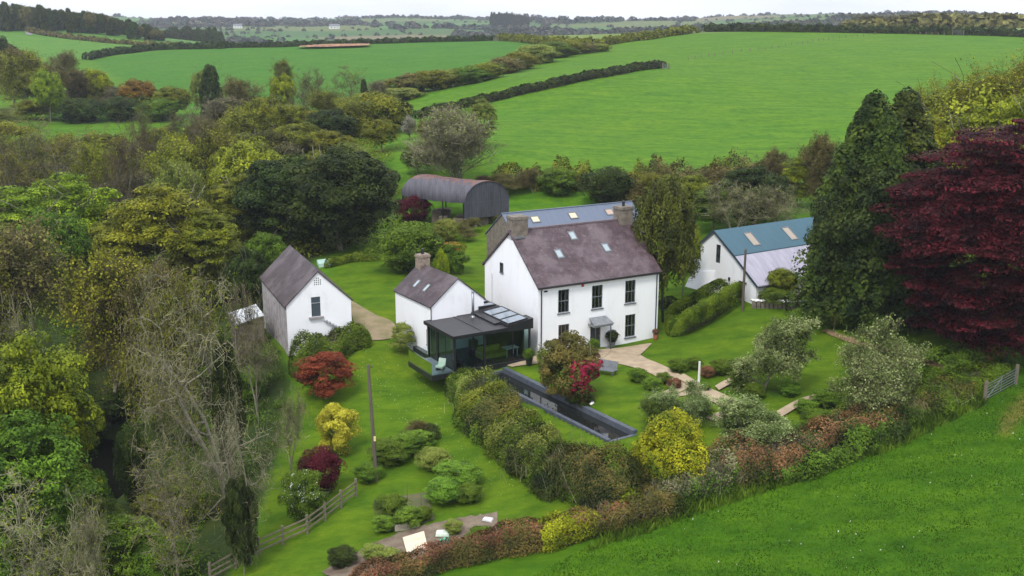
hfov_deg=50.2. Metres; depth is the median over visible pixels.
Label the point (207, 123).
tree
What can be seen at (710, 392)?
path
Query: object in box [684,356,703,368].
garden plant
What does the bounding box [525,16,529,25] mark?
tree
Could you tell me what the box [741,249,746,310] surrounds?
utility pole
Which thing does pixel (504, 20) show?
tree
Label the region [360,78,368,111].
tree
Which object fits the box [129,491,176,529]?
shrub
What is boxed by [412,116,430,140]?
tree
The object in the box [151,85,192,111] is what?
tree
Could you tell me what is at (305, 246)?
undergrowth
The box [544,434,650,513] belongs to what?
hedge
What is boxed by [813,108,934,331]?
evergreen tree
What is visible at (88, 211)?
tree
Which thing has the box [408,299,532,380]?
glass garden room
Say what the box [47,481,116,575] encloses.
tree
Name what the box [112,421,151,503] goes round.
shrub
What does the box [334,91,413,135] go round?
tree
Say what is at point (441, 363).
deck chair
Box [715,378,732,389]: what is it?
path
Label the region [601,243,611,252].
roof window
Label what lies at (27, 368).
tree
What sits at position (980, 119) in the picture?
tree
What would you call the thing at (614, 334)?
plant pot
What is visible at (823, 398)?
garden plant
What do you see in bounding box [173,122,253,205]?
tree
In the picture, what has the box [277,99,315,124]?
tree
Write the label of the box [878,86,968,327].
evergreen tree
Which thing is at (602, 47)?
tree
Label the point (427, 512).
vegetable plant
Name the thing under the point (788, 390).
garden plant
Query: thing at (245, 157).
tree
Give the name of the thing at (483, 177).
shrub
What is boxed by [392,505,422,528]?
vegetable plant
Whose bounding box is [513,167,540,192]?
shrub
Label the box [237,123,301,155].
tree
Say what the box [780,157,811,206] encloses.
tree
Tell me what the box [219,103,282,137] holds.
tree
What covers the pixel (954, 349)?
hedge
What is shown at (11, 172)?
tree
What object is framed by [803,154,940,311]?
evergreen tree
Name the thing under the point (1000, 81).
tree
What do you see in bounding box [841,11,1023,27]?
woodland
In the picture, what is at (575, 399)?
shrub
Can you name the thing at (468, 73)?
tree
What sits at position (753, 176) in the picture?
tree
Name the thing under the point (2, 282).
tree
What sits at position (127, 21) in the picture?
tree
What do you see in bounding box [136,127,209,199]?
tree
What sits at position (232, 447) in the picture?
tree
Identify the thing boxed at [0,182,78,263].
tree
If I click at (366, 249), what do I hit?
hedge
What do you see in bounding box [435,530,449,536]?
storage box
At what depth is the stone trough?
65.06 m
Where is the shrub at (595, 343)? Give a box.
[587,338,600,351]
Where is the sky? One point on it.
(297, 9)
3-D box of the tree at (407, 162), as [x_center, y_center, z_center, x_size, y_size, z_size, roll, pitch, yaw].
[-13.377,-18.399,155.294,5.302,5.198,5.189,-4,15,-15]
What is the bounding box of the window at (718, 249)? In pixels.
[716,244,720,262]
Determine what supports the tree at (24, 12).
on the ground at (696, 105)
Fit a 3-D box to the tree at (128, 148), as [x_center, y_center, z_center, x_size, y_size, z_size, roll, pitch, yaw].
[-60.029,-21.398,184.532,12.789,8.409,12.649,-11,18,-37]
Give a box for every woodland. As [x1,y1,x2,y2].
[111,10,1023,44]
[620,19,849,32]
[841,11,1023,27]
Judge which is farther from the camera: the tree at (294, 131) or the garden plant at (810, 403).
the tree at (294, 131)
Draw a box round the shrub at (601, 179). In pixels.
[578,165,637,203]
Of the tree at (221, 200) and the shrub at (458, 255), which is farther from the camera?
the tree at (221, 200)
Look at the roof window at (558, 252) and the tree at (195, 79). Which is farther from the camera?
the tree at (195, 79)
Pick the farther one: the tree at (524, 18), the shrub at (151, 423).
the tree at (524, 18)
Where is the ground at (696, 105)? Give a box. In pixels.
[0,13,1023,575]
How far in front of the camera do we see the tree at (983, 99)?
121.60 m
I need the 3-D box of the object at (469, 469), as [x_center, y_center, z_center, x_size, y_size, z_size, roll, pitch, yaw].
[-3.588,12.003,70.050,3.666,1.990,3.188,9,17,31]
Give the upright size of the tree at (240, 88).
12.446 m
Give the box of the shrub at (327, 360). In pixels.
[292,345,359,398]
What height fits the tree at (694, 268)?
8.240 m
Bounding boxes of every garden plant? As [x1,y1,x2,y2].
[627,367,648,381]
[640,376,662,390]
[654,371,673,382]
[667,358,688,372]
[667,377,682,388]
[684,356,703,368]
[697,406,717,416]
[700,365,715,377]
[700,381,710,390]
[708,358,735,375]
[727,375,748,389]
[741,382,766,397]
[776,381,801,397]
[794,398,819,412]
[798,408,829,426]
[809,389,839,407]
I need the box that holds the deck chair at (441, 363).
[435,357,445,371]
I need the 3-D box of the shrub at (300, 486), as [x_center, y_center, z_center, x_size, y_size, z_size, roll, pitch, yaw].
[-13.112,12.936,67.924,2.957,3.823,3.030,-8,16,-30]
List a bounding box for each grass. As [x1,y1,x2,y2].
[534,383,1023,575]
[588,389,988,550]
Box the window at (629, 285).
[624,280,636,304]
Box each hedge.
[24,25,176,45]
[81,41,229,59]
[221,34,494,47]
[288,321,371,376]
[324,251,379,268]
[348,514,575,575]
[360,236,418,255]
[410,59,666,118]
[444,365,508,411]
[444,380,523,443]
[491,153,805,195]
[494,23,699,46]
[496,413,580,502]
[533,505,602,553]
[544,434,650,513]
[562,498,634,543]
[597,487,645,511]
[602,482,685,530]
[612,145,789,204]
[625,442,772,507]
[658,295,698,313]
[664,278,742,335]
[700,22,1023,36]
[708,429,818,488]
[748,401,911,482]
[776,415,896,484]
[823,373,981,427]
[854,358,1014,416]
[917,325,1023,375]
[946,350,1002,372]
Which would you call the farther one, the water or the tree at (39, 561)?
the water
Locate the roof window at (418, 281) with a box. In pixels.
[412,279,420,287]
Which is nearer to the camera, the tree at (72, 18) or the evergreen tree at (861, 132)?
the evergreen tree at (861, 132)
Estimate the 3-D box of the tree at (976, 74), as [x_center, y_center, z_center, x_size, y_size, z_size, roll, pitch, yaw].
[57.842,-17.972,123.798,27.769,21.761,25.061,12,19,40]
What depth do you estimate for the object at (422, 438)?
75.18 m
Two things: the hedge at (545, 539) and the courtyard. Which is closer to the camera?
the hedge at (545, 539)
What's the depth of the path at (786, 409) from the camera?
76.10 m
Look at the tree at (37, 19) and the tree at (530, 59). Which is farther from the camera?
the tree at (37, 19)
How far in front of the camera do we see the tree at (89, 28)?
625.11 m
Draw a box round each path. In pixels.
[507,356,536,366]
[596,343,696,395]
[659,380,695,395]
[673,374,730,407]
[706,408,730,419]
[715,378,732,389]
[777,394,814,415]
[822,329,945,368]
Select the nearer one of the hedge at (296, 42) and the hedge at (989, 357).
the hedge at (989, 357)
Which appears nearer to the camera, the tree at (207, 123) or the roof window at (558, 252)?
the roof window at (558, 252)
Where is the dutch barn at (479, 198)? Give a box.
[401,174,508,226]
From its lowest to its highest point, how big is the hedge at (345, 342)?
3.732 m
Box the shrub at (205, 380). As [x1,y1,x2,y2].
[193,366,212,394]
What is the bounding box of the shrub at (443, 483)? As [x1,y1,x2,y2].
[422,474,463,503]
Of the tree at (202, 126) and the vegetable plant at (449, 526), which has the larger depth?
the tree at (202, 126)
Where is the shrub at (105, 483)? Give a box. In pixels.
[74,463,113,525]
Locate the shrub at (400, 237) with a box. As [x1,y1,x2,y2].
[367,220,446,271]
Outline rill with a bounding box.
[481,367,637,441]
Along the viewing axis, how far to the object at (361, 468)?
71.66 m
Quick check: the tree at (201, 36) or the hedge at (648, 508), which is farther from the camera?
the tree at (201, 36)
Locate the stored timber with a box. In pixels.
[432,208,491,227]
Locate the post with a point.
(699, 367)
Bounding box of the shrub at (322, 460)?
[296,445,347,492]
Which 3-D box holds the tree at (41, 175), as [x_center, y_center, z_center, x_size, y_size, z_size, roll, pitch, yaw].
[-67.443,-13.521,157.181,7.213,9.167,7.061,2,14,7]
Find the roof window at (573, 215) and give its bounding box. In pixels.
[567,212,578,219]
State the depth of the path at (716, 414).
74.82 m
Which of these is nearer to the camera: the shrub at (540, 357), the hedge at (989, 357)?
the hedge at (989, 357)
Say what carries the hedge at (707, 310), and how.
on the ground at (696, 105)
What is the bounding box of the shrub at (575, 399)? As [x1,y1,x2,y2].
[564,392,595,407]
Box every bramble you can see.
[456,222,479,239]
[459,217,480,230]
[486,212,499,220]
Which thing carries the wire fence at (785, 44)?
on the ground at (696, 105)
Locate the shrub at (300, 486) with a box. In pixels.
[277,468,328,522]
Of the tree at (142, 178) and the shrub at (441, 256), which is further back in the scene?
the tree at (142, 178)
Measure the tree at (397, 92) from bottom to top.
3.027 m
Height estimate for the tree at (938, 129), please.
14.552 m
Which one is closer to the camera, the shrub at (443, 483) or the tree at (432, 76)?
the shrub at (443, 483)
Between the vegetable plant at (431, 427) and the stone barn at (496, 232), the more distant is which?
the stone barn at (496, 232)
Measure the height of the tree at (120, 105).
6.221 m
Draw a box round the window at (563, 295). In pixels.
[557,289,569,314]
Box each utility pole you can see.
[367,364,377,481]
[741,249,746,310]
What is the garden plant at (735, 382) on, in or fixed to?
on the ground at (696, 105)
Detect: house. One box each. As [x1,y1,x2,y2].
[233,24,241,27]
[329,24,339,28]
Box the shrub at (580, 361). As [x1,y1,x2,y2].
[535,330,610,400]
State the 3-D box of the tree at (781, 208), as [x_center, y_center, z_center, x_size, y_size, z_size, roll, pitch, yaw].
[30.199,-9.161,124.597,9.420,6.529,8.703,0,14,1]
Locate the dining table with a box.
[502,345,518,357]
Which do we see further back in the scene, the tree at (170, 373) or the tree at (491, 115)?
the tree at (491, 115)
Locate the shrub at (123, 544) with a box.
[72,506,166,575]
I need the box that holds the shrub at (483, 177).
[472,175,492,180]
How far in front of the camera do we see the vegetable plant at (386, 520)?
64.87 m
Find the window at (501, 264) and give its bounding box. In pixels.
[499,262,503,273]
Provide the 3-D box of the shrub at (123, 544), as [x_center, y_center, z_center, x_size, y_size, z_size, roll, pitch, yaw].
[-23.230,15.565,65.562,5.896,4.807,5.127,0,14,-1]
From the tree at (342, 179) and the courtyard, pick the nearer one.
the courtyard
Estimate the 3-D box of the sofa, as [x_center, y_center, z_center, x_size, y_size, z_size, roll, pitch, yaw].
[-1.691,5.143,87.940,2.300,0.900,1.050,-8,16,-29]
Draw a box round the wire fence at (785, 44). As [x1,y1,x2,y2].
[688,33,874,57]
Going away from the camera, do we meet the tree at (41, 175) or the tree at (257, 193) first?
the tree at (257, 193)
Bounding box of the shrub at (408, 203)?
[395,194,433,222]
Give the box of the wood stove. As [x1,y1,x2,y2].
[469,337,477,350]
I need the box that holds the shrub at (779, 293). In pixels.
[757,286,792,305]
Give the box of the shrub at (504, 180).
[486,171,524,191]
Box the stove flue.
[471,291,474,317]
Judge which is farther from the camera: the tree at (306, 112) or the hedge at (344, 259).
the tree at (306, 112)
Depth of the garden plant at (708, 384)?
79.79 m
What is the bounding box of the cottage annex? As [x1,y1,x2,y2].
[393,249,485,357]
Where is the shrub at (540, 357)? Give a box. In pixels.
[536,348,547,364]
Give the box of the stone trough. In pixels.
[393,519,419,531]
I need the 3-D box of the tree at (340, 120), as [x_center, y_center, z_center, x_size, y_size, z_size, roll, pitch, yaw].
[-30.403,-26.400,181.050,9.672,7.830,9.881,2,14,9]
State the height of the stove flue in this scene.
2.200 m
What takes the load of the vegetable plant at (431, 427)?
on the ground at (696, 105)
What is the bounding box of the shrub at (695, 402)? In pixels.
[639,378,718,428]
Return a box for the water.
[71,438,132,509]
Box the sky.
[0,0,1023,19]
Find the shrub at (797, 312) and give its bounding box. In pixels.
[784,307,819,323]
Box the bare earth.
[299,43,369,46]
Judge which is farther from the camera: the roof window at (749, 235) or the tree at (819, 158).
the tree at (819, 158)
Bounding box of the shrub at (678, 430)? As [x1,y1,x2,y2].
[625,406,709,498]
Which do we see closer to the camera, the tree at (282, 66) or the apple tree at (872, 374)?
the apple tree at (872, 374)
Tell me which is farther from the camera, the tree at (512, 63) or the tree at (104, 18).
the tree at (104, 18)
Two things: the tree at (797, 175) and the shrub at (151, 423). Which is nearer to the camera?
the shrub at (151, 423)
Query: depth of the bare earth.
458.30 m
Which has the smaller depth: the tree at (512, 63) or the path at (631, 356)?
the path at (631, 356)
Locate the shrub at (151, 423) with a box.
[139,409,174,429]
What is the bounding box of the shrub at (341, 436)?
[314,402,361,455]
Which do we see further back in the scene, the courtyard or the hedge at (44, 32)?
the hedge at (44, 32)
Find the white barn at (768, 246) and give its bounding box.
[685,217,813,303]
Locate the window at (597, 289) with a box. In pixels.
[591,285,603,310]
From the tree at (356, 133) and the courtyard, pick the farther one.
the tree at (356, 133)
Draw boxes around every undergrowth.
[1,134,403,335]
[2,296,286,575]
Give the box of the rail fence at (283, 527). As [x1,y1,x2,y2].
[208,478,356,575]
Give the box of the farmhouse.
[482,201,662,355]
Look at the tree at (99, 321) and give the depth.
90.51 m
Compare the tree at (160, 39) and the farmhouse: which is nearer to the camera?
the farmhouse
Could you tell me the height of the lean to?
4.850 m
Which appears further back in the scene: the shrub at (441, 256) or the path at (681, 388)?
the shrub at (441, 256)
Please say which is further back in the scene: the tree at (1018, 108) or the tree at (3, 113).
the tree at (3, 113)
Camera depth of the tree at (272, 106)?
185.53 m
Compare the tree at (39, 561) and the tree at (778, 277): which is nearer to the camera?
the tree at (39, 561)
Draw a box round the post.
[697,361,700,382]
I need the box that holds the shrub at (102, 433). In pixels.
[82,404,112,452]
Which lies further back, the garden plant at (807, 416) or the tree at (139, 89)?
the tree at (139, 89)
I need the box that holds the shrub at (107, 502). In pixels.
[73,494,125,549]
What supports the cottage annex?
on the ground at (696, 105)
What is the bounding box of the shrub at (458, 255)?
[433,241,470,273]
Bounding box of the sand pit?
[403,531,426,554]
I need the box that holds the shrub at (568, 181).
[535,167,576,195]
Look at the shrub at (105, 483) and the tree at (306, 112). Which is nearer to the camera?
the shrub at (105, 483)
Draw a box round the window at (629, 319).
[624,314,635,338]
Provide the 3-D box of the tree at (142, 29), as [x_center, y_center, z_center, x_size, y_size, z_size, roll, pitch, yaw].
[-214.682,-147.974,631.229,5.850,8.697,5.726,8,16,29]
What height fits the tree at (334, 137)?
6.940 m
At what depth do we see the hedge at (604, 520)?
61.28 m
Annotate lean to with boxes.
[230,304,264,359]
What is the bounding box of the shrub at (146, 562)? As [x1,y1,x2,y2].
[133,533,199,575]
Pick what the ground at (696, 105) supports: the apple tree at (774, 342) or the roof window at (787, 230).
the apple tree at (774, 342)
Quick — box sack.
[482,517,493,521]
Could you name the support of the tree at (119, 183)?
on the ground at (696, 105)
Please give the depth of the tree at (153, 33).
626.05 m
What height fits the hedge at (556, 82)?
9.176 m
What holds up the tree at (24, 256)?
on the ground at (696, 105)
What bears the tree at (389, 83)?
on the ground at (696, 105)
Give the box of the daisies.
[635,386,1022,567]
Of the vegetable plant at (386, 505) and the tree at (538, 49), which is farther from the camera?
the tree at (538, 49)
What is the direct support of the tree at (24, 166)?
on the ground at (696, 105)
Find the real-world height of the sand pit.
0.323 m
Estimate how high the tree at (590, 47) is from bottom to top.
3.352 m
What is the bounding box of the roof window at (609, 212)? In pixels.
[604,208,612,215]
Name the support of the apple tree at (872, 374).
on the ground at (696, 105)
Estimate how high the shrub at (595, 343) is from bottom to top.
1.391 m
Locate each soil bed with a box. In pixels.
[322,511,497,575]
[377,492,433,531]
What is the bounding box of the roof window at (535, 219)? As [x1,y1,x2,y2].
[530,215,540,222]
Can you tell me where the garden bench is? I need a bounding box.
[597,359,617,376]
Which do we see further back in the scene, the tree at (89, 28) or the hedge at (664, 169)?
the tree at (89, 28)
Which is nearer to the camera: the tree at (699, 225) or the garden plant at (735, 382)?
the garden plant at (735, 382)
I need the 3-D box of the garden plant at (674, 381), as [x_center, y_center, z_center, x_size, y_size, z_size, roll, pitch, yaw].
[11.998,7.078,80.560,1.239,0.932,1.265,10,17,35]
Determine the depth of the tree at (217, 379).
73.36 m
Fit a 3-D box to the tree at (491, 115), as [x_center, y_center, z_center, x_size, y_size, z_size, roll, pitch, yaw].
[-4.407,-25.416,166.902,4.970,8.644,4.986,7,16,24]
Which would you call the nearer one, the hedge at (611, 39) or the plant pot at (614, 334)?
the plant pot at (614, 334)
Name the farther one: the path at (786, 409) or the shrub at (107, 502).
the path at (786, 409)
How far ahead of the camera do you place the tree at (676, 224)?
94.06 m
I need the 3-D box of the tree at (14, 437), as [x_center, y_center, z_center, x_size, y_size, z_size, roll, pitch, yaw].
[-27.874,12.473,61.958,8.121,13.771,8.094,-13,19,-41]
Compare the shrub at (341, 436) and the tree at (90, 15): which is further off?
the tree at (90, 15)
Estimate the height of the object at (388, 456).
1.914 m
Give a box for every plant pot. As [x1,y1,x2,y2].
[522,348,535,364]
[605,330,619,346]
[652,329,658,339]
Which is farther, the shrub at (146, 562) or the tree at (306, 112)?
the tree at (306, 112)
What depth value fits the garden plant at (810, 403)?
74.86 m
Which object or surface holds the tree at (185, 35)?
on the ground at (696, 105)
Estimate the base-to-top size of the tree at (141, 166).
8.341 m
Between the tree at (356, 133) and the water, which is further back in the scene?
the tree at (356, 133)
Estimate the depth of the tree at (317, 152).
131.54 m
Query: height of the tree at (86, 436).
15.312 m
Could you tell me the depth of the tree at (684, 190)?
126.62 m
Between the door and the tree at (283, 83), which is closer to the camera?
the door
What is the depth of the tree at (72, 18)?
621.01 m
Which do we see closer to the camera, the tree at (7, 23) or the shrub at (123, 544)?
the shrub at (123, 544)
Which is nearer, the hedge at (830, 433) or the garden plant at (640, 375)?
the hedge at (830, 433)
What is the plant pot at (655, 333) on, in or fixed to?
on the ground at (696, 105)
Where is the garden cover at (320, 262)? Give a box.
[317,258,329,267]
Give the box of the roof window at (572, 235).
[567,231,577,240]
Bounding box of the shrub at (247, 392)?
[238,366,273,400]
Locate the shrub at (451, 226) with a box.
[432,218,462,240]
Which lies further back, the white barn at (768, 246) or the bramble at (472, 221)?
the bramble at (472, 221)
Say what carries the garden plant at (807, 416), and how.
on the ground at (696, 105)
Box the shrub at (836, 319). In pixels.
[822,314,843,329]
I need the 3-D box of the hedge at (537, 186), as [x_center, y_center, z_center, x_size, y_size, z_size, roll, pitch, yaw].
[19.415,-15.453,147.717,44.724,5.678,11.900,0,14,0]
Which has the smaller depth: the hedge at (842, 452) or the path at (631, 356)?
the hedge at (842, 452)
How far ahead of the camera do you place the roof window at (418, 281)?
91.78 m
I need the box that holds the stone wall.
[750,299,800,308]
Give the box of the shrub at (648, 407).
[637,392,671,421]
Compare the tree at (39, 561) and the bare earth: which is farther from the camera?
the bare earth
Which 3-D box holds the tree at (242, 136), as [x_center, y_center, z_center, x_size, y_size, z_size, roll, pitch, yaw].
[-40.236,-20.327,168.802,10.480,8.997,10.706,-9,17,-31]
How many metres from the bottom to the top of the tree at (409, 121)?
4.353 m
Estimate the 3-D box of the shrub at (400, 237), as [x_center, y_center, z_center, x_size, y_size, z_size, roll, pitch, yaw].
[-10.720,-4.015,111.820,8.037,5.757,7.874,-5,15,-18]
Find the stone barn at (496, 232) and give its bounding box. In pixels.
[485,201,640,256]
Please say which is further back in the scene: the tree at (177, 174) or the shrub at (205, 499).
the tree at (177, 174)
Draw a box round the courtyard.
[351,301,394,339]
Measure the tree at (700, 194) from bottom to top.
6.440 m
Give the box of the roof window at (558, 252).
[553,249,564,258]
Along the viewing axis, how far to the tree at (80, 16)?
625.49 m
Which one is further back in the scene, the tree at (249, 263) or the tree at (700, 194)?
the tree at (700, 194)
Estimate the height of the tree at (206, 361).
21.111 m
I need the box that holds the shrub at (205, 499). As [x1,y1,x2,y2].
[148,475,216,532]
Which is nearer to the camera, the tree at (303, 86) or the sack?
the sack
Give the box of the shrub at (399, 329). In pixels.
[388,322,416,353]
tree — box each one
[0,1,13,30]
[0,35,17,63]
[0,44,63,110]
[0,47,64,106]
[0,105,34,124]
[0,114,103,203]
[0,120,43,154]
[0,123,51,212]
[0,148,44,208]
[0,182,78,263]
[0,208,74,389]
[0,239,14,341]
[0,283,65,387]
[0,289,105,531]
[0,339,31,526]
[0,408,104,575]
[0,458,106,575]
[3,360,99,563]
[6,98,59,119]
[7,131,61,170]
[11,3,25,30]
[11,60,69,103]
[15,197,94,311]
[18,4,33,26]
[19,159,72,195]
[19,161,67,200]
[26,166,122,264]
[27,6,34,27]
[28,239,227,426]
[29,65,65,121]
[30,4,46,29]
[32,129,78,174]
[44,8,56,30]
[45,48,80,91]
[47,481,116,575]
[51,65,116,107]
[52,9,62,29]
[52,97,107,122]
[54,9,67,29]
[64,11,81,32]
[66,128,131,171]
[69,137,120,225]
[74,12,86,32]
[81,13,95,32]
[82,65,113,101]
[83,11,97,33]
[85,168,154,223]
[87,204,163,281]
[89,118,150,205]
[90,13,103,33]
[91,82,122,111]
[93,172,224,286]
[95,265,218,426]
[96,250,220,430]
[97,95,141,120]
[98,12,106,32]
[104,17,120,35]
[106,274,309,528]
[116,139,166,167]
[117,19,123,34]
[117,77,157,115]
[117,435,226,575]
[122,19,140,34]
[123,152,161,181]
[125,21,140,38]
[125,102,163,182]
[132,243,281,482]
[134,125,194,154]
[135,97,183,120]
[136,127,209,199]
[137,26,144,35]
[143,24,154,39]
[144,153,218,255]
[149,30,163,38]
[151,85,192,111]
[152,101,208,149]
[155,33,165,40]
[163,28,173,38]
[165,203,244,308]
[171,26,180,38]
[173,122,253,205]
[180,27,188,39]
[180,117,226,143]
[184,95,243,123]
[187,29,196,40]
[187,61,222,118]
[187,107,233,147]
[189,69,208,108]
[190,167,213,202]
[193,374,272,572]
[197,29,205,41]
[204,25,210,41]
[204,111,236,137]
[204,135,288,187]
[206,169,277,243]
[207,29,214,42]
[209,177,247,238]
[211,318,245,473]
[213,31,222,42]
[218,74,279,104]
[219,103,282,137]
[219,272,280,417]
[220,459,258,574]
[224,242,269,306]
[229,129,256,143]
[230,138,325,245]
[235,91,297,135]
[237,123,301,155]
[242,225,285,264]
[264,118,328,154]
[264,130,306,160]
[265,55,298,91]
[267,132,402,250]
[269,69,296,104]
[269,382,312,471]
[276,139,350,212]
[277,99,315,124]
[284,67,331,108]
[285,109,317,125]
[296,130,354,154]
[301,107,360,135]
[304,86,353,110]
[325,65,374,101]
[329,112,377,135]
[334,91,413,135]
[334,138,385,163]
[359,79,387,98]
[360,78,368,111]
[360,117,400,151]
[380,78,416,93]
[382,87,427,99]
[383,92,412,125]
[387,72,435,91]
[395,98,507,178]
[399,114,416,138]
[399,143,430,174]
[411,69,459,89]
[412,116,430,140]
[436,68,464,86]
[451,66,493,83]
[465,62,506,78]
[467,96,497,137]
[487,57,526,73]
[491,12,496,24]
[501,13,506,26]
[501,51,542,69]
[509,13,514,26]
[514,44,562,62]
[515,14,521,26]
[522,15,526,24]
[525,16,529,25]
[538,41,577,57]
[559,40,586,54]
[578,43,596,52]
[593,43,611,51]
[630,167,698,322]
[634,169,663,190]
[648,186,703,253]
[658,168,688,197]
[669,172,713,208]
[670,213,703,295]
[679,166,733,184]
[693,175,776,227]
[693,182,738,230]
[708,393,803,453]
[718,159,797,224]
[725,312,822,393]
[741,183,810,221]
[747,143,794,181]
[765,266,799,291]
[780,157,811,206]
[782,89,927,334]
[796,129,840,210]
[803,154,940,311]
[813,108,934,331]
[822,313,936,418]
[846,14,967,24]
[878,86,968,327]
[896,78,973,119]
[909,69,986,109]
[924,40,1023,127]
[925,59,1023,129]
[931,116,966,173]
[933,90,1014,167]
[947,57,1023,116]
[994,69,1023,148]
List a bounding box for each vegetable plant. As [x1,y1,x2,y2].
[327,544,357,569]
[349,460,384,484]
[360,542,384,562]
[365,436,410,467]
[370,515,397,531]
[371,492,412,517]
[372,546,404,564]
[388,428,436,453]
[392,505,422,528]
[413,505,435,521]
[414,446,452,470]
[422,422,441,439]
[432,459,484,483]
[441,518,462,535]
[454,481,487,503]
[465,525,495,543]
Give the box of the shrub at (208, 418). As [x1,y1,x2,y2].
[169,407,215,443]
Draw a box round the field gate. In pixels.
[983,364,1019,399]
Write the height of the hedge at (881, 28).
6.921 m
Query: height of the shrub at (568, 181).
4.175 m
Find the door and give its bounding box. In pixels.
[590,326,599,346]
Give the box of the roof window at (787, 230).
[781,226,798,239]
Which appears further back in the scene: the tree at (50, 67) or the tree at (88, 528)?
the tree at (50, 67)
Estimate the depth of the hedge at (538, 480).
69.33 m
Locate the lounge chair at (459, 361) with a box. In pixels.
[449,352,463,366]
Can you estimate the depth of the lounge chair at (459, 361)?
86.01 m
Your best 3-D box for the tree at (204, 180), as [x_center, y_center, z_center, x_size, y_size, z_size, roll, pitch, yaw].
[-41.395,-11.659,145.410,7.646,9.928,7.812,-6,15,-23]
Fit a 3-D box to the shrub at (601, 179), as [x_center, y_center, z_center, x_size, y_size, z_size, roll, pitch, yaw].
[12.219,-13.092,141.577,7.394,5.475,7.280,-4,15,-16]
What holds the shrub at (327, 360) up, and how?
on the ground at (696, 105)
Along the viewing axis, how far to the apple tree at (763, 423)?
67.86 m
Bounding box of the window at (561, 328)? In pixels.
[558,324,568,348]
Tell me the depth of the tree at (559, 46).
323.50 m
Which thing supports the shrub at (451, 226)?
on the ground at (696, 105)
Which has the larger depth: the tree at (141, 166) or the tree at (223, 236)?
the tree at (141, 166)
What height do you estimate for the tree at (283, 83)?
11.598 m
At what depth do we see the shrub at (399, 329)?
90.59 m
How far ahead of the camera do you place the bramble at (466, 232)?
128.03 m
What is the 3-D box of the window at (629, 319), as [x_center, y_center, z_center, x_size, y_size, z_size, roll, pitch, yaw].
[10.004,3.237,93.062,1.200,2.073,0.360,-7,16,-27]
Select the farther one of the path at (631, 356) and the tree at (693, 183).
the tree at (693, 183)
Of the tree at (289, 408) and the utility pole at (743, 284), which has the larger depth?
the utility pole at (743, 284)
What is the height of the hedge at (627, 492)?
1.913 m
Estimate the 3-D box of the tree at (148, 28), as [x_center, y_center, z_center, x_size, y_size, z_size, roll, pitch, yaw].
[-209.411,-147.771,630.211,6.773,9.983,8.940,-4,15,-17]
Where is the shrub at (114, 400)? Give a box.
[90,389,130,422]
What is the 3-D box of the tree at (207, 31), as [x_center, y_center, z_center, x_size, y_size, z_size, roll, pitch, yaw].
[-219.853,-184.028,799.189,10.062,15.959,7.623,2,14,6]
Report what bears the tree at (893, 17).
on the ground at (696, 105)
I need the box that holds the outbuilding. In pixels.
[259,245,352,355]
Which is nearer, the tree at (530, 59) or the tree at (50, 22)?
the tree at (530, 59)
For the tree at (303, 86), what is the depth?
222.94 m
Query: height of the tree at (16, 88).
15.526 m
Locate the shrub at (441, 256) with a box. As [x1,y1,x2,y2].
[433,248,449,273]
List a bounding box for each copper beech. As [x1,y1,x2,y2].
[869,87,1023,356]
[957,142,1023,292]
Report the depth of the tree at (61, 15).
635.01 m
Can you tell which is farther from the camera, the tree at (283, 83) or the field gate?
the tree at (283, 83)
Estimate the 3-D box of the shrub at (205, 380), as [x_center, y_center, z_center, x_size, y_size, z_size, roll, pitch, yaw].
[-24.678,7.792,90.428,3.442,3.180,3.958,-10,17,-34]
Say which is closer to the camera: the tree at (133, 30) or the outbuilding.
the outbuilding
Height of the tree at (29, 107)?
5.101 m
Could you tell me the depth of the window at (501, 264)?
93.01 m
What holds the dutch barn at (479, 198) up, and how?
on the ground at (696, 105)
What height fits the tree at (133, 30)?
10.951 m
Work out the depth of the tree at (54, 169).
165.02 m
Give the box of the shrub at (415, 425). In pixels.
[402,418,429,432]
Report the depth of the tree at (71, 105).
245.85 m
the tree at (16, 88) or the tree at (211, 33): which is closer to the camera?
the tree at (16, 88)
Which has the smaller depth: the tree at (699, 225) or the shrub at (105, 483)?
the shrub at (105, 483)
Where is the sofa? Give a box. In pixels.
[475,343,506,360]
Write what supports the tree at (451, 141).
on the ground at (696, 105)
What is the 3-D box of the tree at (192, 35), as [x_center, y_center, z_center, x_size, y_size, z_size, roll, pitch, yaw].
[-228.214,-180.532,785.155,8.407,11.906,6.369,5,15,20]
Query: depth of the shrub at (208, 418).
84.92 m
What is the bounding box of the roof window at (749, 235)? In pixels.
[743,232,760,245]

